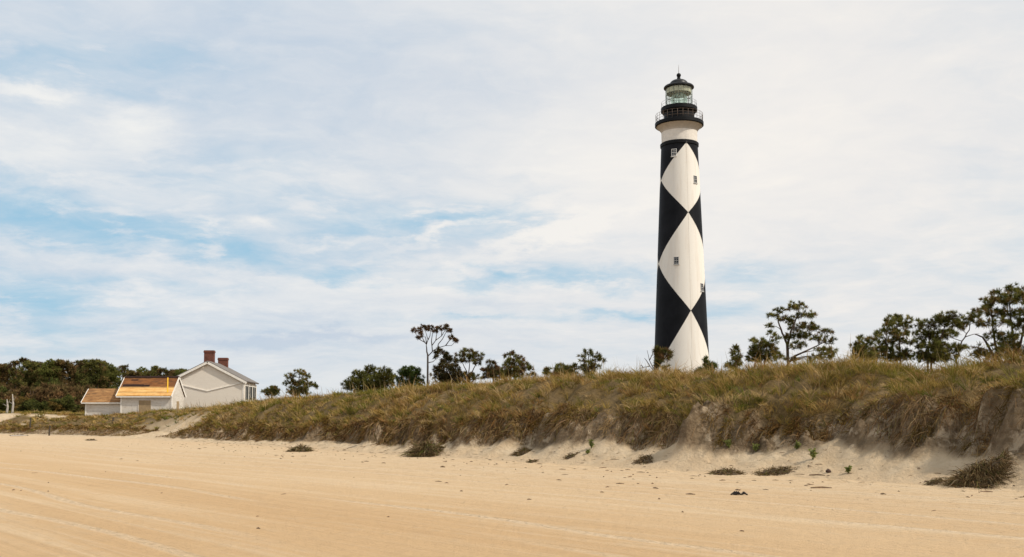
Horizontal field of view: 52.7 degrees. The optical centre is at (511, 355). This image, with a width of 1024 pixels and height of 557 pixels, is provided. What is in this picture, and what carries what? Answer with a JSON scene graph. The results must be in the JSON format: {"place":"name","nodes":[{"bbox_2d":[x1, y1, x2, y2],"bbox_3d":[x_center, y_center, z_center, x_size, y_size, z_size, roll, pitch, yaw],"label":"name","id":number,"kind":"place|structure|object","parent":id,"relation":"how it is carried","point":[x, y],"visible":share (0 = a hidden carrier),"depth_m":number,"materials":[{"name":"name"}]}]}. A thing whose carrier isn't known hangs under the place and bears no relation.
{"place":"outdoors","nodes":[
{"label":"outdoors","id":0,"kind":"place"},
{"bbox_2d":[0,435,1023,556],"bbox_3d":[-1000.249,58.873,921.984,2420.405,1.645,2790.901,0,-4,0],"label":"beach","id":1,"kind":"structure","parent":0,"point":[213,499],"depth_m":19.97,"materials":[{"name":"beige sand"}]},
{"bbox_2d":[286,443,316,451],"bbox_3d":[-11.195,4.998,54.495,2.047,0.849,2.004,-2,-4,32],"label":"grass clump","id":2,"kind":"object","parent":1,"relation":"on","point":[300,448],"visible":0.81,"depth_m":54.33,"materials":[{"name":"plant"}]},
{"bbox_2d":[705,467,747,475],"bbox_3d":[6.587,3.683,31.772,1.753,0.551,1.550,0,-4,0],"label":"grass clump","id":3,"kind":"object","parent":1,"relation":"on","point":[726,471],"visible":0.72,"depth_m":31.64,"materials":[{"name":"brown plant"}]},
{"bbox_2d":[730,491,747,494],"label":"seaweed","id":4,"kind":"object","parent":1,"relation":"on","point":[738,493],"visible":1,"depth_m":23.12,"materials":[{"name":"black plant"}]},
{"bbox_2d":[0,362,1023,490],"bbox_3d":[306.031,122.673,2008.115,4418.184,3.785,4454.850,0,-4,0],"label":"dune","id":5,"kind":"structure","parent":0,"point":[932,460],"depth_m":35.05,"materials":[{"name":"beige sand"}]},
{"bbox_2d":[0,386,7,393],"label":"understory bush","id":6,"kind":"object","parent":5,"relation":"on","point":[4,390],"visible":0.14,"depth_m":154.95,"materials":[{"name":"green plant"}]},
{"bbox_2d":[0,363,10,386],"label":"forest pine","id":7,"kind":"object","parent":5,"relation":"on","point":[4,375],"visible":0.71,"depth_m":176.29,"materials":[{"name":"green plant"}]},
{"bbox_2d":[0,399,11,410],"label":"understory bush","id":8,"kind":"object","parent":5,"relation":"on","point":[3,404],"visible":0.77,"depth_m":142.88,"materials":[{"name":"green plant"}]},
{"bbox_2d":[0,383,17,391],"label":"understory bush","id":9,"kind":"object","parent":5,"relation":"on","point":[11,384],"visible":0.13,"depth_m":163.21,"materials":[{"name":"green plant"}]},
{"bbox_2d":[0,390,19,400],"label":"understory bush","id":10,"kind":"object","parent":5,"relation":"on","point":[7,395],"visible":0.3,"depth_m":151.39,"materials":[{"name":"brown plant"}]},
{"bbox_2d":[4,398,17,410],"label":"understory bush","id":11,"kind":"object","parent":5,"relation":"on","point":[15,402],"visible":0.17,"depth_m":144.66,"materials":[{"name":"green plant"}]},
{"bbox_2d":[8,394,15,412],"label":"dead trunk","id":12,"kind":"object","parent":5,"relation":"on","point":[12,410],"visible":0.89,"depth_m":127.80,"materials":[{"name":"grey wood"}]},
{"bbox_2d":[5,360,26,389],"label":"forest pine","id":13,"kind":"object","parent":5,"relation":"on","point":[17,381],"visible":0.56,"depth_m":176.21,"materials":[{"name":"green plant"}]},
{"bbox_2d":[11,356,30,388],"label":"forest pine","id":14,"kind":"object","parent":5,"relation":"on","point":[21,359],"visible":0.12,"depth_m":189.48,"materials":[{"name":"green plant"}]},
{"bbox_2d":[14,398,29,411],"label":"understory bush","id":15,"kind":"object","parent":5,"relation":"on","point":[19,403],"visible":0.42,"depth_m":141.13,"materials":[{"name":"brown plant"}]},
{"bbox_2d":[21,360,35,388],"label":"forest pine","id":16,"kind":"object","parent":5,"relation":"on","point":[27,374],"visible":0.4,"depth_m":182.62,"materials":[{"name":"green plant"}]},
{"bbox_2d":[17,398,48,411],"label":"understory bush","id":17,"kind":"object","parent":5,"relation":"on","point":[33,401],"visible":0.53,"depth_m":140.15,"materials":[{"name":"green plant"}]},
{"bbox_2d":[25,360,41,386],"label":"forest pine","id":18,"kind":"object","parent":5,"relation":"on","point":[32,367],"visible":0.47,"depth_m":180.29,"materials":[{"name":"green plant"}]},
{"bbox_2d":[15,385,54,402],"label":"understory bush","id":19,"kind":"object","parent":5,"relation":"on","point":[39,394],"visible":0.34,"depth_m":153.58,"materials":[{"name":"brown plant"}]},
{"bbox_2d":[26,402,51,411],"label":"understory bush","id":20,"kind":"object","parent":5,"relation":"on","point":[39,406],"visible":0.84,"depth_m":138.61,"materials":[{"name":"green plant"}]},
{"bbox_2d":[32,360,54,386],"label":"forest pine","id":21,"kind":"object","parent":5,"relation":"on","point":[41,377],"visible":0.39,"depth_m":178.05,"materials":[{"name":"green plant"}]},
{"bbox_2d":[36,381,59,391],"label":"understory bush","id":22,"kind":"object","parent":5,"relation":"on","point":[43,385],"visible":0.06,"depth_m":161.00,"materials":[{"name":"green plant"}]},
{"bbox_2d":[34,377,61,387],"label":"understory bush","id":23,"kind":"object","parent":5,"relation":"on","point":[52,380],"visible":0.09,"depth_m":169.08,"materials":[{"name":"green plant"}]},
{"bbox_2d":[37,358,60,382],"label":"forest pine","id":24,"kind":"object","parent":5,"relation":"on","point":[47,371],"visible":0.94,"depth_m":173.97,"materials":[{"name":"green plant"}]},
{"bbox_2d":[46,401,64,411],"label":"understory bush","id":25,"kind":"object","parent":5,"relation":"on","point":[55,406],"visible":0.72,"depth_m":140.15,"materials":[{"name":"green plant"}]},
{"bbox_2d":[47,398,64,411],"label":"understory bush","id":26,"kind":"object","parent":5,"relation":"on","point":[58,401],"visible":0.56,"depth_m":141.23,"materials":[{"name":"green plant"}]},
{"bbox_2d":[48,358,74,385],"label":"forest pine","id":27,"kind":"object","parent":5,"relation":"on","point":[62,364],"visible":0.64,"depth_m":175.35,"materials":[{"name":"green plant"}]},
{"bbox_2d":[48,381,76,389],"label":"understory bush","id":28,"kind":"object","parent":5,"relation":"on","point":[70,384],"visible":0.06,"depth_m":160.64,"materials":[{"name":"green plant"}]},
{"bbox_2d":[43,385,83,410],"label":"understory bush","id":29,"kind":"object","parent":5,"relation":"on","point":[48,390],"visible":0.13,"depth_m":151.79,"materials":[{"name":"brown plant"}]},
{"bbox_2d":[49,394,80,411],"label":"understory bush","id":30,"kind":"object","parent":5,"relation":"on","point":[67,401],"visible":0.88,"depth_m":141.52,"materials":[{"name":"green plant"}]},
{"bbox_2d":[51,384,92,412],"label":"understory bush","id":31,"kind":"object","parent":5,"relation":"on","point":[80,393],"visible":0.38,"depth_m":152.22,"materials":[{"name":"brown plant"}]},
{"bbox_2d":[65,364,78,381],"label":"forest pine","id":32,"kind":"object","parent":5,"relation":"on","point":[72,371],"visible":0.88,"depth_m":176.18,"materials":[{"name":"green plant"}]},
{"bbox_2d":[72,359,84,386],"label":"forest pine","id":33,"kind":"object","parent":5,"relation":"on","point":[76,362],"visible":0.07,"depth_m":189.32,"materials":[{"name":"green plant"}]},
{"bbox_2d":[72,362,87,386],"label":"forest pine","id":34,"kind":"object","parent":5,"relation":"on","point":[80,373],"visible":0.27,"depth_m":185.07,"materials":[{"name":"green plant"}]},
{"bbox_2d":[79,359,102,387],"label":"forest pine","id":35,"kind":"object","parent":5,"relation":"on","point":[90,364],"visible":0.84,"depth_m":173.98,"materials":[{"name":"green plant"}]},
{"bbox_2d":[86,359,109,388],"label":"forest pine","id":36,"kind":"object","parent":5,"relation":"on","point":[104,378],"visible":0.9,"depth_m":175.04,"materials":[{"name":"green plant"}]},
{"bbox_2d":[81,389,119,415],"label":"shed","id":37,"kind":"structure","parent":5,"relation":"on","point":[99,401],"depth_m":118.47,"materials":[{"name":"white wood"}]},
{"bbox_2d":[99,360,112,387],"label":"forest pine","id":38,"kind":"object","parent":5,"relation":"on","point":[105,385],"visible":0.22,"depth_m":179.12,"materials":[{"name":"green plant"}]},
{"bbox_2d":[101,363,121,388],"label":"forest pine","id":39,"kind":"object","parent":5,"relation":"on","point":[113,373],"visible":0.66,"depth_m":179.00,"materials":[{"name":"green plant"}]},
{"bbox_2d":[111,367,121,388],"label":"forest pine","id":40,"kind":"object","parent":5,"relation":"on","point":[116,384],"visible":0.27,"depth_m":228.16,"materials":[{"name":"green plant"}]},
{"bbox_2d":[118,364,128,386],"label":"forest pine","id":41,"kind":"object","parent":5,"relation":"on","point":[124,367],"visible":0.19,"depth_m":235.44,"materials":[{"name":"green plant"}]},
{"bbox_2d":[124,370,141,376],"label":"forest pine","id":42,"kind":"object","parent":5,"relation":"on","point":[133,373],"visible":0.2,"depth_m":216.63,"materials":[{"name":"green plant"}]},
{"bbox_2d":[136,366,147,375],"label":"forest pine","id":43,"kind":"object","parent":5,"relation":"on","point":[144,369],"visible":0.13,"depth_m":233.50,"materials":[{"name":"green plant"}]},
{"bbox_2d":[139,371,153,375],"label":"forest pine","id":44,"kind":"object","parent":5,"relation":"on","point":[148,373],"visible":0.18,"depth_m":215.38,"materials":[{"name":"green plant"}]},
{"bbox_2d":[115,376,186,413],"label":"shed","id":45,"kind":"structure","parent":5,"relation":"on","point":[140,393],"depth_m":118.24,"materials":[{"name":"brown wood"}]},
{"bbox_2d":[138,399,151,412],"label":"door","id":46,"kind":"structure","parent":45,"relation":"in","point":[143,404],"depth_m":117.83,"materials":[{"name":"beige wood"}]},
{"bbox_2d":[151,365,160,371],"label":"forest pine","id":47,"kind":"object","parent":5,"relation":"on","point":[155,367],"visible":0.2,"depth_m":227.58,"materials":[{"name":"green plant"}]},
{"bbox_2d":[154,367,166,375],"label":"forest pine","id":48,"kind":"object","parent":5,"relation":"on","point":[160,370],"visible":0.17,"depth_m":220.81,"materials":[{"name":"green plant"}]},
{"bbox_2d":[163,368,173,375],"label":"forest pine","id":49,"kind":"object","parent":5,"relation":"on","point":[168,373],"visible":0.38,"depth_m":221.23,"materials":[{"name":"green plant"}]},
{"bbox_2d":[172,368,186,375],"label":"forest pine","id":50,"kind":"object","parent":5,"relation":"on","point":[179,371],"visible":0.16,"depth_m":224.32,"materials":[{"name":"green plant"}]},
{"bbox_2d":[177,350,258,408],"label":"keepers house","id":51,"kind":"structure","parent":5,"relation":"on","point":[208,380],"depth_m":130.07,"materials":[{"name":"paint"}]},
{"bbox_2d":[245,385,248,399],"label":"window","id":52,"kind":"structure","parent":51,"relation":"in","point":[247,387],"depth_m":132.24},
{"bbox_2d":[249,386,252,399],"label":"window","id":53,"kind":"structure","parent":51,"relation":"in","point":[250,387],"depth_m":134.30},
{"bbox_2d":[253,386,255,398],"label":"window","id":54,"kind":"structure","parent":51,"relation":"in","point":[254,388],"depth_m":137.12,"materials":[{"name":"white glass"}]},
{"bbox_2d":[260,385,280,396],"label":"bush","id":55,"kind":"object","parent":5,"relation":"on","point":[271,390],"visible":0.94,"depth_m":99.73,"materials":[{"name":"green plant"}]},
{"bbox_2d":[281,368,319,395],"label":"pine","id":56,"kind":"object","parent":5,"relation":"on","point":[301,384],"visible":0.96,"depth_m":98.02,"materials":[{"name":"green plant"}]},
{"bbox_2d":[341,364,396,393],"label":"spreading pine","id":57,"kind":"object","parent":5,"relation":"on","point":[357,381],"visible":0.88,"depth_m":79.47,"materials":[{"name":"green plant"}]},
{"bbox_2d":[394,365,424,386],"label":"green bush","id":58,"kind":"object","parent":5,"relation":"on","point":[411,373],"visible":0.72,"depth_m":83.82,"materials":[{"name":"green plant"}]},
{"bbox_2d":[397,439,445,457],"bbox_3d":[-3.967,4.509,46.959,2.978,1.453,2.928,2,-4,-28],"label":"grass clump","id":59,"kind":"object","parent":5,"relation":"on","point":[425,449],"visible":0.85,"depth_m":46.63,"materials":[{"name":"plant"}]},
{"bbox_2d":[411,323,458,384],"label":"umbrella pine","id":60,"kind":"object","parent":5,"relation":"on","point":[434,330],"visible":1,"depth_m":85.09,"materials":[{"name":"green plant"}]},
{"bbox_2d":[428,347,463,383],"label":"bushy cedar","id":61,"kind":"object","parent":5,"relation":"on","point":[449,371],"visible":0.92,"depth_m":82.57,"materials":[{"name":"green plant"}]},
{"bbox_2d":[452,347,484,382],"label":"round pine","id":62,"kind":"object","parent":5,"relation":"on","point":[472,355],"visible":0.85,"depth_m":88.17,"materials":[{"name":"green plant"}]},
{"bbox_2d":[479,358,502,380],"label":"rusty pine","id":63,"kind":"object","parent":5,"relation":"on","point":[492,370],"visible":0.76,"depth_m":81.94,"materials":[{"name":"green plant"}]},
{"bbox_2d":[0,334,1023,444],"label":"dune grass","id":64,"kind":"structure","parent":5,"relation":"on","point":[858,365],"depth_m":42.39,"materials":[{"name":"plant"}]},
{"bbox_2d":[0,379,1023,458],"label":"hanging roots","id":65,"kind":"object","parent":5,"relation":"hanging from","point":[266,434],"visible":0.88,"depth_m":41.99,"materials":[{"name":"plant"}]},
{"bbox_2d":[498,349,536,378],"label":"tufted pine","id":66,"kind":"object","parent":5,"relation":"on","point":[521,367],"visible":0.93,"depth_m":71.87,"materials":[{"name":"green plant"}]},
{"bbox_2d":[509,447,532,456],"bbox_3d":[0.420,4.101,42.984,1.465,0.683,1.397,2,-4,-33],"label":"grass clump","id":67,"kind":"object","parent":5,"relation":"on","point":[522,451],"visible":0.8,"depth_m":42.96,"materials":[{"name":"brown plant"}]},
{"bbox_2d":[526,459,538,462],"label":"grass clump","id":68,"kind":"object","parent":5,"relation":"on","point":[531,461],"visible":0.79,"depth_m":40.03,"materials":[{"name":"brown plant"}]},
{"bbox_2d":[541,365,553,375],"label":"sapling pine","id":69,"kind":"object","parent":5,"relation":"on","point":[545,371],"visible":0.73,"depth_m":75.78,"materials":[{"name":"green plant"}]},
{"bbox_2d":[551,362,579,375],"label":"hummock pine","id":70,"kind":"object","parent":5,"relation":"on","point":[563,367],"visible":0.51,"depth_m":73.86,"materials":[{"name":"green plant"}]},
{"bbox_2d":[563,451,579,459],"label":"grass clump","id":71,"kind":"object","parent":5,"relation":"on","point":[569,456],"visible":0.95,"depth_m":39.45,"materials":[{"name":"brown plant"}]},
{"bbox_2d":[575,348,606,377],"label":"open pine","id":72,"kind":"object","parent":5,"relation":"on","point":[586,366],"visible":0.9,"depth_m":70.08,"materials":[{"name":"green plant"}]},
{"bbox_2d":[588,439,594,447],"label":"green plant","id":73,"kind":"object","parent":5,"relation":"on","point":[591,443],"visible":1,"depth_m":39.46,"materials":[{"name":"green plant"}]},
{"bbox_2d":[631,453,653,464],"bbox_3d":[4.561,3.717,36.064,1.165,0.605,1.025,0,-4,0],"label":"grass clump","id":74,"kind":"object","parent":5,"relation":"on","point":[644,459],"visible":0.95,"depth_m":35.98,"materials":[{"name":"brown plant"}]},
{"bbox_2d":[640,344,674,371],"bbox_3d":[8.489,1.260,60.000,2.237,3.944,1.597,0,-4,0],"label":"windswept pine","id":75,"kind":"object","parent":5,"relation":"on","point":[658,352],"visible":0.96,"depth_m":59.81,"materials":[{"name":"green plant"}]},
{"bbox_2d":[659,364,681,373],"bbox_3d":[8.873,1.661,57.881,1.278,2.596,1.385,-1,-4,23],"label":"tiny bush","id":76,"kind":"object","parent":5,"relation":"on","point":[669,365],"visible":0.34,"depth_m":57.77,"materials":[{"name":"green plant"}]},
{"bbox_2d":[654,67,708,373],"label":"lighthouse","id":77,"kind":"object","parent":5,"relation":"on","point":[681,327],"visible":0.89,"depth_m":147.80,"materials":[{"name":"paint"}]},
{"bbox_2d":[671,148,676,156],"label":"window","id":78,"kind":"structure","parent":77,"relation":"in","point":[673,151],"depth_m":148.59,"materials":[{"name":"grey glass"}]},
{"bbox_2d":[673,257,678,264],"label":"window","id":79,"kind":"structure","parent":77,"relation":"in","point":[676,259],"depth_m":146.89,"materials":[{"name":"grey glass"}]},
{"bbox_2d":[692,356,718,372],"bbox_3d":[10.889,1.505,58.303,1.552,3.305,1.195,-3,-4,37],"label":"pine","id":80,"kind":"object","parent":5,"relation":"on","point":[705,360],"visible":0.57,"depth_m":58.19,"materials":[{"name":"green plant"}]},
{"bbox_2d":[722,439,730,447],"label":"green plant","id":81,"kind":"object","parent":5,"relation":"on","point":[728,443],"visible":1,"depth_m":34.35,"materials":[{"name":"green plant"}]},
{"bbox_2d":[723,342,743,368],"bbox_3d":[13.298,1.534,62.139,1.378,4.679,1.383,0,-4,0],"label":"slim pine","id":82,"kind":"object","parent":5,"relation":"on","point":[734,355],"visible":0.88,"depth_m":62.03,"materials":[{"name":"green plant"}]},
{"bbox_2d":[752,443,759,451],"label":"green plant","id":83,"kind":"object","parent":5,"relation":"on","point":[755,447],"visible":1,"depth_m":33.91,"materials":[{"name":"green plant"}]},
{"bbox_2d":[744,329,784,366],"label":"shrubby pine","id":84,"kind":"object","parent":5,"relation":"on","point":[755,351],"visible":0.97,"depth_m":69.69,"materials":[{"name":"green plant"}]},
{"bbox_2d":[751,466,799,475],"bbox_3d":[8.048,3.565,31.177,1.660,0.570,1.339,0,-4,0],"label":"grass clump","id":85,"kind":"object","parent":5,"relation":"on","point":[777,471],"visible":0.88,"depth_m":31.12,"materials":[{"name":"brown plant"}]},
{"bbox_2d":[793,440,800,449],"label":"green plant","id":86,"kind":"object","parent":5,"relation":"on","point":[797,445],"visible":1,"depth_m":32.59,"materials":[{"name":"green plant"}]},
{"bbox_2d":[764,299,838,365],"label":"spreading big pine","id":87,"kind":"object","parent":5,"relation":"on","point":[804,335],"visible":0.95,"depth_m":74.83,"materials":[{"name":"green plant"}]},
{"bbox_2d":[808,448,817,459],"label":"green plant","id":88,"kind":"object","parent":5,"relation":"on","point":[813,452],"visible":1,"depth_m":31.45,"materials":[{"name":"green plant"}]},
{"bbox_2d":[844,465,851,472],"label":"green plant","id":89,"kind":"object","parent":5,"relation":"on","point":[848,469],"visible":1,"depth_m":29.39,"materials":[{"name":"green plant"}]},
{"bbox_2d":[848,331,885,360],"bbox_3d":[21.985,1.130,63.950,2.481,5.622,2.380,0,-4,0],"label":"rounded young pine","id":90,"kind":"object","parent":5,"relation":"on","point":[857,345],"visible":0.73,"depth_m":63.74,"materials":[{"name":"green plant"}]},
{"bbox_2d":[868,311,914,362],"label":"leaning pine","id":91,"kind":"object","parent":5,"relation":"on","point":[896,333],"visible":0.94,"depth_m":68.08,"materials":[{"name":"green plant"}]},
{"bbox_2d":[924,476,943,485],"bbox_3d":[11.001,3.342,26.767,0.944,0.439,0.827,0,-4,0],"label":"grass clump","id":92,"kind":"object","parent":5,"relation":"on","point":[931,482],"visible":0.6,"depth_m":26.78,"materials":[{"name":"brown plant"}]},
{"bbox_2d":[908,309,969,370],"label":"dark pine","id":93,"kind":"object","parent":5,"relation":"on","point":[935,344],"visible":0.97,"depth_m":65.91,"materials":[{"name":"green plant"}]},
{"bbox_2d":[953,307,983,364],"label":"bent pine","id":94,"kind":"object","parent":5,"relation":"on","point":[972,315],"visible":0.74,"depth_m":70.07,"materials":[{"name":"green plant"}]},
{"bbox_2d":[934,444,1023,489],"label":"grass clump","id":95,"kind":"object","parent":5,"relation":"on","point":[985,475],"visible":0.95,"depth_m":25.70,"materials":[{"name":"brown plant"}]},
{"bbox_2d":[967,281,1023,360],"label":"tall pine","id":96,"kind":"object","parent":5,"relation":"on","point":[1014,297],"visible":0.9,"depth_m":57.70,"materials":[{"name":"green plant"}]},
{"bbox_2d":[0,0,1023,399],"label":"sky","id":97,"kind":"structure","parent":0,"point":[275,188],"materials":[{"name":"white"}]},
{"bbox_2d":[13,400,1023,530],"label":"beach litter","id":98,"kind":"object","parent":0,"point":[584,460],"visible":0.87,"depth_m":33.22,"materials":[{"name":"brown"}]}
]}

